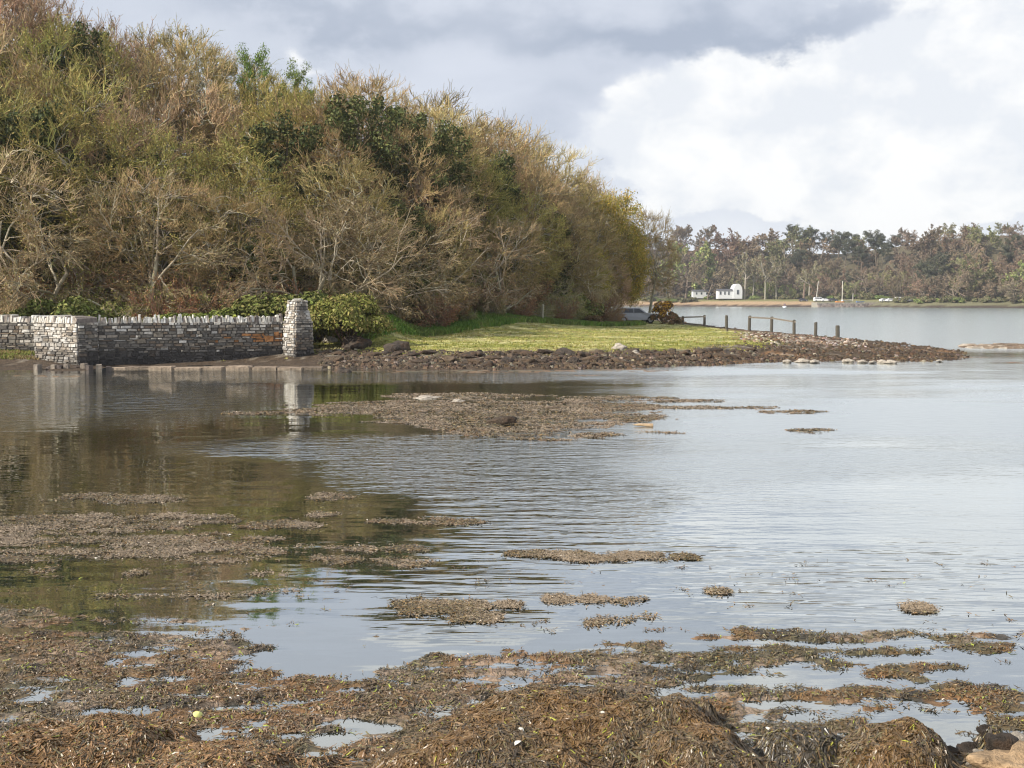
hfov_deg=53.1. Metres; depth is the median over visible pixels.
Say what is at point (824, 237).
pine tree
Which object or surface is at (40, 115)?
evergreen tree
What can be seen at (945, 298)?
shrub
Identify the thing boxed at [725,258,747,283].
bare tree
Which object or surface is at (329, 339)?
pale boulder
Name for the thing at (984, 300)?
shrub
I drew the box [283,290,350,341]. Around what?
green shrub
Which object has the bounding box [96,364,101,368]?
standing stone
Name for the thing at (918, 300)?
shrub
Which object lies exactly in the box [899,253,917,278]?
bare tree
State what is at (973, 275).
bare tree
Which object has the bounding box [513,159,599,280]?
bare tree
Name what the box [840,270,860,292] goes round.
evergreen tree
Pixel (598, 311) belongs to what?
green shrub
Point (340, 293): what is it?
scrub bush
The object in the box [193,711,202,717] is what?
tennis ball
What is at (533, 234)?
bare tree
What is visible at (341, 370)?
boulder
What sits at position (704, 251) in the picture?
leafing tree
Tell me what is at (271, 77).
budding tree
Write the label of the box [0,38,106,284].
bare tree
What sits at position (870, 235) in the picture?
pine tree
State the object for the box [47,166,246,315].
bare tree
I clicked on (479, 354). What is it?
boulder
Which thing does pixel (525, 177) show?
bare tree
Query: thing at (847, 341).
pale shingle
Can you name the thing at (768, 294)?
leafing tree
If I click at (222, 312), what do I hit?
green shrub
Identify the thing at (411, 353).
boulder
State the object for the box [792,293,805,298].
shrub
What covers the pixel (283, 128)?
evergreen tree
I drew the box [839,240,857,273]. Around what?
pine tree
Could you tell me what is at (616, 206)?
leafing tree
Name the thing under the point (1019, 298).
shrub
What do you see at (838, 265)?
bare tree
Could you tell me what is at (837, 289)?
bare tree
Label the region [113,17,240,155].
budding tree
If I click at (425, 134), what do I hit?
bare tree
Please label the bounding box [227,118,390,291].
bare tree
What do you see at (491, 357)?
boulder
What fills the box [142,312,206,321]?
green shrub
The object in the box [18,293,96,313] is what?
scrub bush
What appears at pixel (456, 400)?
flat stone
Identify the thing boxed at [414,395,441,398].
flat stone
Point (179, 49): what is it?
bare tree
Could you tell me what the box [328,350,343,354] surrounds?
boulder
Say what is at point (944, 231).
budding tree
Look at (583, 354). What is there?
boulder
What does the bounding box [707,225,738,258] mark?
bare tree
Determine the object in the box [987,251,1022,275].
bare tree
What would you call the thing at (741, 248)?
bare tree
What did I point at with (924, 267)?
evergreen tree
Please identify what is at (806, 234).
pine tree
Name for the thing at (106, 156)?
evergreen tree
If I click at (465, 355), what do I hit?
boulder
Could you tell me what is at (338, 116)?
evergreen tree
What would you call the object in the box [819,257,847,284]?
bare tree
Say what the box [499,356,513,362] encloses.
boulder
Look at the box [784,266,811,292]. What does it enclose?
bare tree
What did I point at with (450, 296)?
bare tree
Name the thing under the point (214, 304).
scrub bush
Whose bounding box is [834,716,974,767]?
weed covered rock
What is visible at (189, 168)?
budding tree
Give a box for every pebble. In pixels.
[948,745,962,755]
[956,741,978,755]
[976,724,989,737]
[984,732,1018,749]
[1011,731,1023,740]
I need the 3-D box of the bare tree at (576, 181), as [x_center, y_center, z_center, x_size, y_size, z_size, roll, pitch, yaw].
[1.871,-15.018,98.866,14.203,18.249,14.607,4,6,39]
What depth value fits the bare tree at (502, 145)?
84.68 m
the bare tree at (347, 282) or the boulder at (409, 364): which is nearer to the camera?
the boulder at (409, 364)
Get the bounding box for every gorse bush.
[650,301,676,323]
[661,314,683,324]
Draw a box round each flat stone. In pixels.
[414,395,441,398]
[451,399,464,401]
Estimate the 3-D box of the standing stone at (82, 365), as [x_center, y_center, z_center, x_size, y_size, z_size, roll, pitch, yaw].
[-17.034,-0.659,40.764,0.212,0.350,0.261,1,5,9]
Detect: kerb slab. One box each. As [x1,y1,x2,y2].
[125,366,149,368]
[148,366,176,368]
[174,367,201,368]
[201,366,225,368]
[226,365,252,368]
[252,366,278,368]
[277,366,302,368]
[300,366,322,368]
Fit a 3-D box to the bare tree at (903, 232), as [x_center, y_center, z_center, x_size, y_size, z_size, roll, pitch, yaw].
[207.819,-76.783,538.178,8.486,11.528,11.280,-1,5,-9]
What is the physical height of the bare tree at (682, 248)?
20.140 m
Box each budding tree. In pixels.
[0,6,174,205]
[0,53,173,292]
[0,93,177,293]
[42,119,251,300]
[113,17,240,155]
[160,110,337,287]
[160,152,330,293]
[178,48,291,171]
[187,64,324,196]
[212,90,355,260]
[230,82,355,236]
[234,74,349,148]
[410,146,526,272]
[476,184,576,298]
[728,275,756,296]
[763,239,794,265]
[765,225,814,273]
[790,276,817,297]
[798,272,826,295]
[821,269,839,289]
[843,280,864,298]
[852,235,874,258]
[867,270,896,295]
[883,268,913,295]
[927,223,956,248]
[927,261,956,280]
[949,257,995,296]
[961,252,987,269]
[965,225,1003,256]
[993,222,1009,236]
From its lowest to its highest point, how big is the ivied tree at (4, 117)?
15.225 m
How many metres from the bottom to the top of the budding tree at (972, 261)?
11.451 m
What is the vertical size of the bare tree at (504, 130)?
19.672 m
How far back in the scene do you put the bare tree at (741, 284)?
552.42 m
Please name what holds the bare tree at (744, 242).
on the ground at (26, 364)
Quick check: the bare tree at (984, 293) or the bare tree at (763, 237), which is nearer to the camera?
the bare tree at (984, 293)
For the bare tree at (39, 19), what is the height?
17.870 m
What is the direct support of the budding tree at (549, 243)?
on the ground at (26, 364)
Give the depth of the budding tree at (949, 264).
470.46 m
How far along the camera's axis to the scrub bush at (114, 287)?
53.93 m
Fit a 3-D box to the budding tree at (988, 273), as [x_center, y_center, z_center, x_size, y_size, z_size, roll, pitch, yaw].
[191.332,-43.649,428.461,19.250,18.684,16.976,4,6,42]
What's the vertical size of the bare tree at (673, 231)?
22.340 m
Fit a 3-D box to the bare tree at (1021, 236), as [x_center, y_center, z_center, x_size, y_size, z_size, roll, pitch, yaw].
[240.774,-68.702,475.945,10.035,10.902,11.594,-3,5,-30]
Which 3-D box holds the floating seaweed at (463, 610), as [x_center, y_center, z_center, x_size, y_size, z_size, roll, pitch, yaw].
[1.337,1.921,9.792,4.950,0.060,2.837,0,5,0]
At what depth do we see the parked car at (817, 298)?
474.68 m
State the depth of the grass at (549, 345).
52.52 m
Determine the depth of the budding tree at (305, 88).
81.54 m
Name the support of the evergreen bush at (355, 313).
on the ground at (26, 364)
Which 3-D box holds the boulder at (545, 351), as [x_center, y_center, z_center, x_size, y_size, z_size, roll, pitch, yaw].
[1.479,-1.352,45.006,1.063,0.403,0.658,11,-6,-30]
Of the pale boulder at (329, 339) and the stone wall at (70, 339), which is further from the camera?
the pale boulder at (329, 339)
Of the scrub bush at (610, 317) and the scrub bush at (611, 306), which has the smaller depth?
the scrub bush at (610, 317)
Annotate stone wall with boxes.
[0,314,51,351]
[33,315,99,364]
[97,313,283,364]
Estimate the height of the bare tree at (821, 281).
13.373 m
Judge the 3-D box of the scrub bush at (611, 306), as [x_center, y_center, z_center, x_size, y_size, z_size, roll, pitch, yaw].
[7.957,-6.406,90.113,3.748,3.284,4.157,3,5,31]
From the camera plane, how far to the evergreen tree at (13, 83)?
68.44 m
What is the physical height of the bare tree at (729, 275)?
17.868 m
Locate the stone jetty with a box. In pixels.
[811,302,880,306]
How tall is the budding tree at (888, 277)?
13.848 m
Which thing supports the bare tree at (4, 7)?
on the ground at (26, 364)
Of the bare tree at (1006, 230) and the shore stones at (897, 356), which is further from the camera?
the bare tree at (1006, 230)
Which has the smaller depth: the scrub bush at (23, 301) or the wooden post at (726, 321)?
the scrub bush at (23, 301)
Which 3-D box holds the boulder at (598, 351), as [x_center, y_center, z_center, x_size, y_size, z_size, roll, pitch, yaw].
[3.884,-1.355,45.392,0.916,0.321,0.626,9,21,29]
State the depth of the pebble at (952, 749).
6.08 m
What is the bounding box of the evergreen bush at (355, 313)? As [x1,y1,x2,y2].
[308,291,395,343]
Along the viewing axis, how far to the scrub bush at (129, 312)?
49.19 m
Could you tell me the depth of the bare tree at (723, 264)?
580.67 m
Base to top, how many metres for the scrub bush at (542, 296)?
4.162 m
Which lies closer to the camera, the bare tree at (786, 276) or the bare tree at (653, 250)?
the bare tree at (786, 276)
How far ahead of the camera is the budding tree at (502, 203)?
74.44 m
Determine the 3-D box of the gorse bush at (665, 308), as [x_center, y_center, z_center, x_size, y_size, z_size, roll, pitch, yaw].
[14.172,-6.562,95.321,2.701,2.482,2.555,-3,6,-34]
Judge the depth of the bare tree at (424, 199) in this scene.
66.35 m
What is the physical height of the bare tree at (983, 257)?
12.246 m
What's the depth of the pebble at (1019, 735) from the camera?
6.27 m
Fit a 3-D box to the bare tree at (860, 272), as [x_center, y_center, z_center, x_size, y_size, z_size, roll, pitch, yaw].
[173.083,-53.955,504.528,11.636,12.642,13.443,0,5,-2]
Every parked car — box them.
[615,308,657,322]
[813,297,821,300]
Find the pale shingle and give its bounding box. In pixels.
[740,331,867,346]
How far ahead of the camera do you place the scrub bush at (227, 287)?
54.09 m
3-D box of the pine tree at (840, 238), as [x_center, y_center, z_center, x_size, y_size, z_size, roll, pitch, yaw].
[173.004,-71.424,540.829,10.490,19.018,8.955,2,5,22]
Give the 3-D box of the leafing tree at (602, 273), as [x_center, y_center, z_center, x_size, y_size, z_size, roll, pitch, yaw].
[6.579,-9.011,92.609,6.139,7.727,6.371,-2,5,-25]
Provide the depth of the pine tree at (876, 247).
525.75 m
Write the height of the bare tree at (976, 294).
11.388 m
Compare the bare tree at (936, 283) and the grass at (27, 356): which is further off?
the bare tree at (936, 283)
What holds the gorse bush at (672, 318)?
on the ground at (26, 364)
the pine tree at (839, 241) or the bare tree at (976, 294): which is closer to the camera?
the bare tree at (976, 294)
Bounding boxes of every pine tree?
[781,224,802,256]
[789,249,806,283]
[798,227,818,268]
[819,232,832,251]
[829,231,849,252]
[831,232,852,258]
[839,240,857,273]
[851,246,866,277]
[862,229,883,267]
[870,236,885,264]
[876,242,893,272]
[887,234,905,264]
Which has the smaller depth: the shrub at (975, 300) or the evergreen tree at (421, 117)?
the evergreen tree at (421, 117)
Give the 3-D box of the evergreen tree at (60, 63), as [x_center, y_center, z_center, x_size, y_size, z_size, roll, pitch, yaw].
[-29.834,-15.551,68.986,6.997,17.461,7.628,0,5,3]
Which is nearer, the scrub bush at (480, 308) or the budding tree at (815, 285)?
the scrub bush at (480, 308)
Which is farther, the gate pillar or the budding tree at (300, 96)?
the budding tree at (300, 96)
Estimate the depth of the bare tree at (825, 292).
502.86 m
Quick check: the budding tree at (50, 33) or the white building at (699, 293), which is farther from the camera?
the white building at (699, 293)
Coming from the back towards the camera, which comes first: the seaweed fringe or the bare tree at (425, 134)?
the bare tree at (425, 134)
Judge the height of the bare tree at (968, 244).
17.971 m
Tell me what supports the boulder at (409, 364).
on the ground at (26, 364)
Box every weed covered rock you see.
[0,711,360,767]
[347,683,786,767]
[744,724,845,767]
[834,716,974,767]
[958,724,1001,767]
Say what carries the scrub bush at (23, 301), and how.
on the ground at (26, 364)
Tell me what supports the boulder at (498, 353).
on the ground at (26, 364)
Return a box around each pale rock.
[794,358,810,362]
[810,359,819,362]
[842,358,854,362]
[883,360,897,363]
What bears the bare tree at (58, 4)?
on the ground at (26, 364)
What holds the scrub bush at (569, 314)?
on the ground at (26, 364)
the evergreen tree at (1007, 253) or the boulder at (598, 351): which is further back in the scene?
the evergreen tree at (1007, 253)
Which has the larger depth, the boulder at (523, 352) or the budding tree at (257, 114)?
the budding tree at (257, 114)
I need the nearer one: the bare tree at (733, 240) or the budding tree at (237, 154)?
the budding tree at (237, 154)
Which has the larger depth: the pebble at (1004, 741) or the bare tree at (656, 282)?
the bare tree at (656, 282)
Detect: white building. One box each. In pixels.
[691,290,710,297]
[716,284,741,298]
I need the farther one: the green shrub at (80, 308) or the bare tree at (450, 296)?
the bare tree at (450, 296)
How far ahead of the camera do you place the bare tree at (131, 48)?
72.86 m
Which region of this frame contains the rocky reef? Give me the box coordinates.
[958,343,1023,348]
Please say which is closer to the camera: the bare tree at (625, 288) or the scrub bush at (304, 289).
the scrub bush at (304, 289)
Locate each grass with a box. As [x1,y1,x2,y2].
[0,349,38,359]
[1,322,783,360]
[357,311,646,339]
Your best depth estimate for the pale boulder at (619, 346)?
47.27 m
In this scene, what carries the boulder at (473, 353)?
on the ground at (26, 364)
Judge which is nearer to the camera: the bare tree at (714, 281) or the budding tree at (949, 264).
the budding tree at (949, 264)
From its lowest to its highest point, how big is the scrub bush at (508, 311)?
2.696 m
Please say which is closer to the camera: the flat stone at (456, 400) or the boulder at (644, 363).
the flat stone at (456, 400)
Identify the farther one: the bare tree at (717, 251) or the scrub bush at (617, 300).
the bare tree at (717, 251)
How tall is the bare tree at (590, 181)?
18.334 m
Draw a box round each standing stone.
[33,364,41,369]
[50,364,58,368]
[80,363,87,368]
[86,365,92,369]
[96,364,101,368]
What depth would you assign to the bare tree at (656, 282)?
586.57 m
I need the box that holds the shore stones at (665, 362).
[317,347,787,369]
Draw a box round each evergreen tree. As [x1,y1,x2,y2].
[0,57,54,112]
[0,100,91,299]
[0,197,52,297]
[15,18,125,251]
[88,139,169,292]
[166,202,238,310]
[229,235,287,299]
[230,109,331,294]
[292,91,407,292]
[344,92,430,250]
[384,117,477,283]
[430,198,482,294]
[459,150,527,296]
[527,204,580,302]
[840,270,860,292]
[912,260,942,294]
[922,251,952,296]
[998,234,1021,262]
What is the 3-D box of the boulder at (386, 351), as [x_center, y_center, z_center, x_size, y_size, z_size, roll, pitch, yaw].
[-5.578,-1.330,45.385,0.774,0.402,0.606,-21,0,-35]
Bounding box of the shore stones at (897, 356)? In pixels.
[716,327,969,361]
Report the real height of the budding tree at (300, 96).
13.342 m
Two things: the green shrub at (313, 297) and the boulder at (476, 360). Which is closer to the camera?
the boulder at (476, 360)
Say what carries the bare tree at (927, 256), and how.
on the ground at (26, 364)
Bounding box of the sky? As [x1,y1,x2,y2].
[1,0,1023,254]
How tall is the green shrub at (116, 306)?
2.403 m
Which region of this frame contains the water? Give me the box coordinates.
[0,306,1023,761]
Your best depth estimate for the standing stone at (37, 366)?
40.03 m
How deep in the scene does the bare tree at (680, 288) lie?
560.66 m
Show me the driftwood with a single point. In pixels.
(646, 424)
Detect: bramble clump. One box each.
[396,311,432,327]
[580,314,603,322]
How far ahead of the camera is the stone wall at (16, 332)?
45.45 m
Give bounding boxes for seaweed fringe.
[14,356,1023,376]
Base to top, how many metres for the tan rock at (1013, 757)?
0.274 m
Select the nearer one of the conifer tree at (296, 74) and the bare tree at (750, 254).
the conifer tree at (296, 74)
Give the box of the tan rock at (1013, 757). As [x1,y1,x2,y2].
[966,740,1023,767]
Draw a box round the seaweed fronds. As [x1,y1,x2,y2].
[0,558,1023,767]
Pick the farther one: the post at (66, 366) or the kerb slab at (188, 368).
the kerb slab at (188, 368)
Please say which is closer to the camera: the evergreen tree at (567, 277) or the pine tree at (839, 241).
the evergreen tree at (567, 277)
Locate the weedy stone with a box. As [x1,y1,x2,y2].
[486,416,516,424]
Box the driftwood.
[633,423,652,426]
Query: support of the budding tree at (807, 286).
on the ground at (26, 364)
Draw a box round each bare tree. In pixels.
[0,0,58,46]
[0,0,75,101]
[0,0,109,77]
[0,0,164,114]
[0,17,65,208]
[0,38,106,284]
[0,132,116,299]
[0,188,166,314]
[25,78,214,294]
[45,45,236,206]
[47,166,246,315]
[66,19,156,102]
[70,9,207,156]
[70,163,236,306]
[100,18,253,191]
[138,62,270,235]
[161,184,307,306]
[210,191,427,314]
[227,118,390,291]
[241,84,414,293]
[274,149,425,292]
[284,186,421,300]
[303,65,437,210]
[313,58,427,202]
[321,192,469,322]
[341,122,482,286]
[342,202,499,322]
[364,111,500,245]
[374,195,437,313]
[382,93,493,207]
[382,165,482,280]
[385,79,512,203]
[396,198,487,321]
[422,215,544,314]
[444,107,544,195]
[448,126,558,256]
[460,108,579,266]
[477,157,594,289]
[477,214,553,313]
[506,136,611,299]
[508,135,607,281]
[511,202,605,317]
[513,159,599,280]
[544,242,618,302]
[550,201,630,295]
[552,167,620,214]
[553,180,637,294]
[574,179,632,276]
[588,254,633,320]
[628,203,684,312]
[639,278,655,296]
[645,231,678,268]
[645,275,664,294]
[655,278,681,297]
[656,225,685,256]
[665,237,688,263]
[666,224,693,252]
[670,274,690,297]
[678,253,695,276]
[682,239,716,264]
[684,274,715,290]
[686,260,730,299]
[689,226,716,251]
[698,236,731,264]
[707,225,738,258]
[709,267,740,292]
[712,265,725,286]
[713,235,744,270]
[715,260,738,275]
[725,227,752,259]
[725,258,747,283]
[728,231,761,266]
[731,251,758,299]
[731,270,756,290]
[742,229,779,262]
[744,235,787,267]
[744,256,765,295]
[752,228,794,256]
[752,253,781,299]
[757,276,780,296]
[765,253,789,297]
[766,255,793,275]
[771,263,798,284]
[777,273,805,296]
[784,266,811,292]
[796,261,820,294]
[797,259,820,275]
[799,229,843,265]
[804,231,827,260]
[809,273,833,296]
[818,256,842,272]
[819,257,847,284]
[820,269,847,294]
[827,277,843,295]
[848,261,870,284]
[848,265,881,292]
[850,239,878,266]
[864,263,889,280]
[864,275,894,294]
[882,275,902,297]
[885,260,911,284]
[891,230,933,263]
[892,250,919,272]
[897,227,914,247]
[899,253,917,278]
[902,262,925,297]
[902,280,922,296]
[906,224,936,249]
[907,273,936,297]
[908,251,944,272]
[913,226,943,258]
[914,273,942,296]
[920,275,947,301]
[932,227,967,256]
[936,273,964,296]
[937,269,972,296]
[945,238,982,268]
[947,263,966,292]
[950,222,988,254]
[950,223,971,239]
[955,254,986,273]
[961,223,982,240]
[963,272,981,296]
[964,275,994,297]
[965,253,1000,277]
[971,275,1001,297]
[977,247,1007,269]
[983,274,1011,298]
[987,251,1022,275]
[997,261,1020,279]
[997,273,1014,296]
[997,277,1023,302]
[999,224,1019,245]
[1000,254,1023,286]
[1009,222,1022,234]
[1011,237,1023,261]
[1013,230,1023,245]
[1016,278,1023,289]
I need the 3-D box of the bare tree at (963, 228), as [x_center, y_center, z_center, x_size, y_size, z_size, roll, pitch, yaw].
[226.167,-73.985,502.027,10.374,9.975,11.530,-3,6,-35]
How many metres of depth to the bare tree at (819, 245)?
559.97 m
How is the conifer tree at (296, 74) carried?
on the ground at (26, 364)
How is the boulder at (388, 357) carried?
on the ground at (26, 364)
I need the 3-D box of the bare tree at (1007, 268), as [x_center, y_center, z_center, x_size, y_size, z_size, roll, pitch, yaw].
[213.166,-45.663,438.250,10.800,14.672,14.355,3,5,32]
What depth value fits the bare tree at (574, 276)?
82.58 m
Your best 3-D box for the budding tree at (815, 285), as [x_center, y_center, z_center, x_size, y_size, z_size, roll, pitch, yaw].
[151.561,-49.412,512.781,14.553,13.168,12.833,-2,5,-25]
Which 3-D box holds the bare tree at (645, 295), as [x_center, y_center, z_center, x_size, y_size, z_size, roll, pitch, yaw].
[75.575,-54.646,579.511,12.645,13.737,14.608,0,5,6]
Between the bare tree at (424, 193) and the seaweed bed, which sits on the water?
the seaweed bed
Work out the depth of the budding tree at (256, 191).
56.45 m
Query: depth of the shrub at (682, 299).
516.93 m
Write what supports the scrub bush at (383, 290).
on the ground at (26, 364)
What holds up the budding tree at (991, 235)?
on the ground at (26, 364)
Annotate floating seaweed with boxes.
[0,491,492,601]
[387,548,942,630]
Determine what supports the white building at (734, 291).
on the ground at (26, 364)
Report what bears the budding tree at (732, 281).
on the ground at (26, 364)
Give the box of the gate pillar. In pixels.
[282,298,313,357]
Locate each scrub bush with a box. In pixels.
[0,248,138,305]
[0,253,95,303]
[0,292,39,312]
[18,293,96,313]
[46,264,162,306]
[92,300,151,325]
[94,257,196,312]
[110,282,188,319]
[122,275,193,309]
[126,287,198,319]
[152,266,241,313]
[172,287,247,313]
[188,267,285,298]
[214,270,317,299]
[269,276,331,298]
[310,282,382,335]
[324,286,379,336]
[329,269,410,315]
[330,288,389,313]
[401,275,446,322]
[412,294,461,326]
[417,282,471,320]
[423,257,498,311]
[450,264,493,307]
[453,304,478,320]
[464,281,506,312]
[476,294,506,314]
[486,287,526,314]
[502,273,553,308]
[511,299,539,315]
[523,277,583,317]
[547,292,589,319]
[549,297,578,319]
[570,292,614,319]
[575,292,602,320]
[592,293,628,321]
[597,294,622,320]
[603,306,625,321]
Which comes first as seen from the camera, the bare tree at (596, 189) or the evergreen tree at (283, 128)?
the evergreen tree at (283, 128)
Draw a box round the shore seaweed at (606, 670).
[0,554,1023,766]
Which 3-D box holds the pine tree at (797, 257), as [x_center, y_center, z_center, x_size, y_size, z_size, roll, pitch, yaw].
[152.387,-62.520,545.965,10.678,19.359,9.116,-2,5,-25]
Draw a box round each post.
[63,364,69,368]
[725,315,727,329]
[814,322,816,335]
[835,325,839,337]
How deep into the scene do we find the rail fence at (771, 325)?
81.80 m
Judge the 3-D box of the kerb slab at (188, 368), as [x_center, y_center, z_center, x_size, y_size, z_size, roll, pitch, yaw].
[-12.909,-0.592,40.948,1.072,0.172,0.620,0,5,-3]
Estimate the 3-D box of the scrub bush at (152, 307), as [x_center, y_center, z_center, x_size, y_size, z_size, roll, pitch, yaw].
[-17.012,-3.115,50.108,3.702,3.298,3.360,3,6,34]
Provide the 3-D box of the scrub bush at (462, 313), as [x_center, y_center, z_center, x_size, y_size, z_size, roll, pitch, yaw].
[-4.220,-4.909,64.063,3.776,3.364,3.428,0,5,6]
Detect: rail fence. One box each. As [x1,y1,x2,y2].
[681,315,705,326]
[748,316,795,334]
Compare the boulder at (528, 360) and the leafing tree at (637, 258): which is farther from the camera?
the leafing tree at (637, 258)
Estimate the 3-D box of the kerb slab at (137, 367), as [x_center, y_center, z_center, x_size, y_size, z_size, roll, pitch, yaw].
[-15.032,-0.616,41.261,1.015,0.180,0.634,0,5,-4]
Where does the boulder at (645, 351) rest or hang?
on the ground at (26, 364)
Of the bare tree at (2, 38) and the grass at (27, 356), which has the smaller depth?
the grass at (27, 356)
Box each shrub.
[2,296,122,322]
[99,300,156,321]
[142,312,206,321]
[171,293,230,312]
[203,308,274,319]
[228,292,332,341]
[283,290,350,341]
[547,293,604,318]
[641,296,656,301]
[678,298,690,301]
[686,297,697,301]
[748,295,760,299]
[778,294,791,298]
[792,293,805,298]
[833,293,851,298]
[846,294,858,298]
[859,292,874,299]
[872,295,883,298]
[892,297,903,301]
[901,296,916,301]
[913,298,924,302]
[920,295,935,300]
[920,297,931,302]
[938,295,957,301]
[948,297,964,302]
[971,298,980,301]
[980,295,1001,301]
[981,298,992,301]
[993,297,1005,301]
[1013,294,1023,300]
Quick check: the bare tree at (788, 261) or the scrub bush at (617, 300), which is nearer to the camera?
the scrub bush at (617, 300)
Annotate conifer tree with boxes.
[235,42,282,135]
[280,57,315,112]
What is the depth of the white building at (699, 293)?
539.71 m
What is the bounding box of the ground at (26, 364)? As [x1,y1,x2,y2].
[0,226,1023,370]
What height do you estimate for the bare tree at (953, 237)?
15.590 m
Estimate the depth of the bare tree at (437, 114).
81.81 m
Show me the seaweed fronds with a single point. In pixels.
(406, 696)
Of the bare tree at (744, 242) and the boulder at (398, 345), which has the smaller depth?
the boulder at (398, 345)
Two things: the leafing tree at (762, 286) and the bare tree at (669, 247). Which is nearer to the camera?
the bare tree at (669, 247)
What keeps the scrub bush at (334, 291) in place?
on the ground at (26, 364)
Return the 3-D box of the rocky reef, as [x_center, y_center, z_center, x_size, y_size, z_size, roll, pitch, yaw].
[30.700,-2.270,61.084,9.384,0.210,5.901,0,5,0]
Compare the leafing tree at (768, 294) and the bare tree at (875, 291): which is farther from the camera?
the leafing tree at (768, 294)
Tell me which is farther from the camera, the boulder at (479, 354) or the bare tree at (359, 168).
the bare tree at (359, 168)
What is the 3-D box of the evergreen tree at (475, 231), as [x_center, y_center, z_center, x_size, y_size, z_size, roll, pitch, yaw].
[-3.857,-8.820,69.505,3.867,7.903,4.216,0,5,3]
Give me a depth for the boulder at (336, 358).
43.30 m
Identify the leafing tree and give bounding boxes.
[558,243,616,305]
[563,187,652,303]
[576,213,654,320]
[654,241,717,297]
[748,278,766,295]
[763,282,778,298]
[777,284,796,295]
[1001,260,1023,292]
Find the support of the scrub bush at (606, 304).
on the ground at (26, 364)
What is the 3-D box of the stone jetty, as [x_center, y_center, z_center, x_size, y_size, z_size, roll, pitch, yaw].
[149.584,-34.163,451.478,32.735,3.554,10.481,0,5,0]
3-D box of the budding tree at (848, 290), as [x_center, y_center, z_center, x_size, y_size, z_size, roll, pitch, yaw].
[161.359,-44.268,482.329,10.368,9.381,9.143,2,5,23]
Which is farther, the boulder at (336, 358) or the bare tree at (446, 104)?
the bare tree at (446, 104)
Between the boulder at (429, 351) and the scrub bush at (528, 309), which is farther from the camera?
the scrub bush at (528, 309)
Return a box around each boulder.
[317,350,329,354]
[322,335,337,342]
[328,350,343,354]
[329,356,343,361]
[332,367,351,372]
[341,335,371,348]
[359,357,374,362]
[361,352,382,355]
[382,348,393,354]
[383,340,410,350]
[383,356,396,359]
[390,350,404,355]
[404,362,417,366]
[406,351,419,356]
[410,359,428,362]
[420,349,436,353]
[443,355,455,361]
[457,354,476,357]
[463,351,476,355]
[467,358,482,363]
[475,351,484,356]
[480,360,493,366]
[485,355,501,359]
[494,351,504,355]
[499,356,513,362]
[507,352,516,357]
[514,349,542,355]
[517,358,535,363]
[536,349,552,353]
[536,358,548,362]
[549,352,564,354]
[555,347,576,354]
[563,362,577,367]
[568,356,578,361]
[577,351,590,356]
[581,360,589,365]
[583,356,601,359]
[589,349,605,353]
[611,343,627,349]
[611,357,625,362]
[625,348,639,353]
[639,349,653,353]
[639,361,648,364]
[658,355,675,358]
[679,350,689,354]
[695,348,706,352]
[706,347,722,351]
[712,354,738,359]
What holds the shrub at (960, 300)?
on the ground at (26, 364)
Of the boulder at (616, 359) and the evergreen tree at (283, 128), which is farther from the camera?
the evergreen tree at (283, 128)
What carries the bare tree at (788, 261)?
on the ground at (26, 364)
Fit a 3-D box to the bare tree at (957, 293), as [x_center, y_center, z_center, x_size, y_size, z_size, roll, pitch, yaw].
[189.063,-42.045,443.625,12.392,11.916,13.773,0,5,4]
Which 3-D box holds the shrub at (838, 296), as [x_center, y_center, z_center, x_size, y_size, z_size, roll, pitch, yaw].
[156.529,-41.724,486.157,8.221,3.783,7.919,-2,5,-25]
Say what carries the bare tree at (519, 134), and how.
on the ground at (26, 364)
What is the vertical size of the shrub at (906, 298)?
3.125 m
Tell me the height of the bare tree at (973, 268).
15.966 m
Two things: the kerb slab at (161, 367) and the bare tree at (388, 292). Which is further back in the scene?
the bare tree at (388, 292)
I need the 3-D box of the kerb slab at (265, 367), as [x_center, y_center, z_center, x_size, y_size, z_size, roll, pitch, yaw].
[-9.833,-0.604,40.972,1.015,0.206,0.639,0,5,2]
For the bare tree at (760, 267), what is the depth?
506.95 m
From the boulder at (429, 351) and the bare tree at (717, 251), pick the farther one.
the bare tree at (717, 251)
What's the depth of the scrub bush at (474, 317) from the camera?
64.18 m
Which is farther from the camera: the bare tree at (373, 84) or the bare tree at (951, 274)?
the bare tree at (951, 274)
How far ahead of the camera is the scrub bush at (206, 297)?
51.70 m
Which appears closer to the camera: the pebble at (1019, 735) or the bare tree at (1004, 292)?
the pebble at (1019, 735)
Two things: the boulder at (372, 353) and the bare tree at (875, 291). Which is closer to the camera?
the boulder at (372, 353)
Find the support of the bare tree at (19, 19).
on the ground at (26, 364)
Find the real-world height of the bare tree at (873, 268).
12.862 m
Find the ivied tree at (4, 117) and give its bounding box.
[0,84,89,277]
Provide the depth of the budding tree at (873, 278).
479.18 m
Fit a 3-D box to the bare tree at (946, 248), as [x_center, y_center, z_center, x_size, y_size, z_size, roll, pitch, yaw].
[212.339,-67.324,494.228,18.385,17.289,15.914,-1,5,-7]
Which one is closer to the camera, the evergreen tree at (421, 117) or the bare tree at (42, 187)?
the bare tree at (42, 187)
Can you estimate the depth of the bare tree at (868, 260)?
532.13 m
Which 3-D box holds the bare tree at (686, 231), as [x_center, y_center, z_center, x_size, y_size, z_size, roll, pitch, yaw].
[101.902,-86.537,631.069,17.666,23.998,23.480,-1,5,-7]
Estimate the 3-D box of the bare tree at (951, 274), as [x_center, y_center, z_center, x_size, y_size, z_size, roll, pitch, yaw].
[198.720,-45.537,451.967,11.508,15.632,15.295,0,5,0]
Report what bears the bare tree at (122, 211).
on the ground at (26, 364)

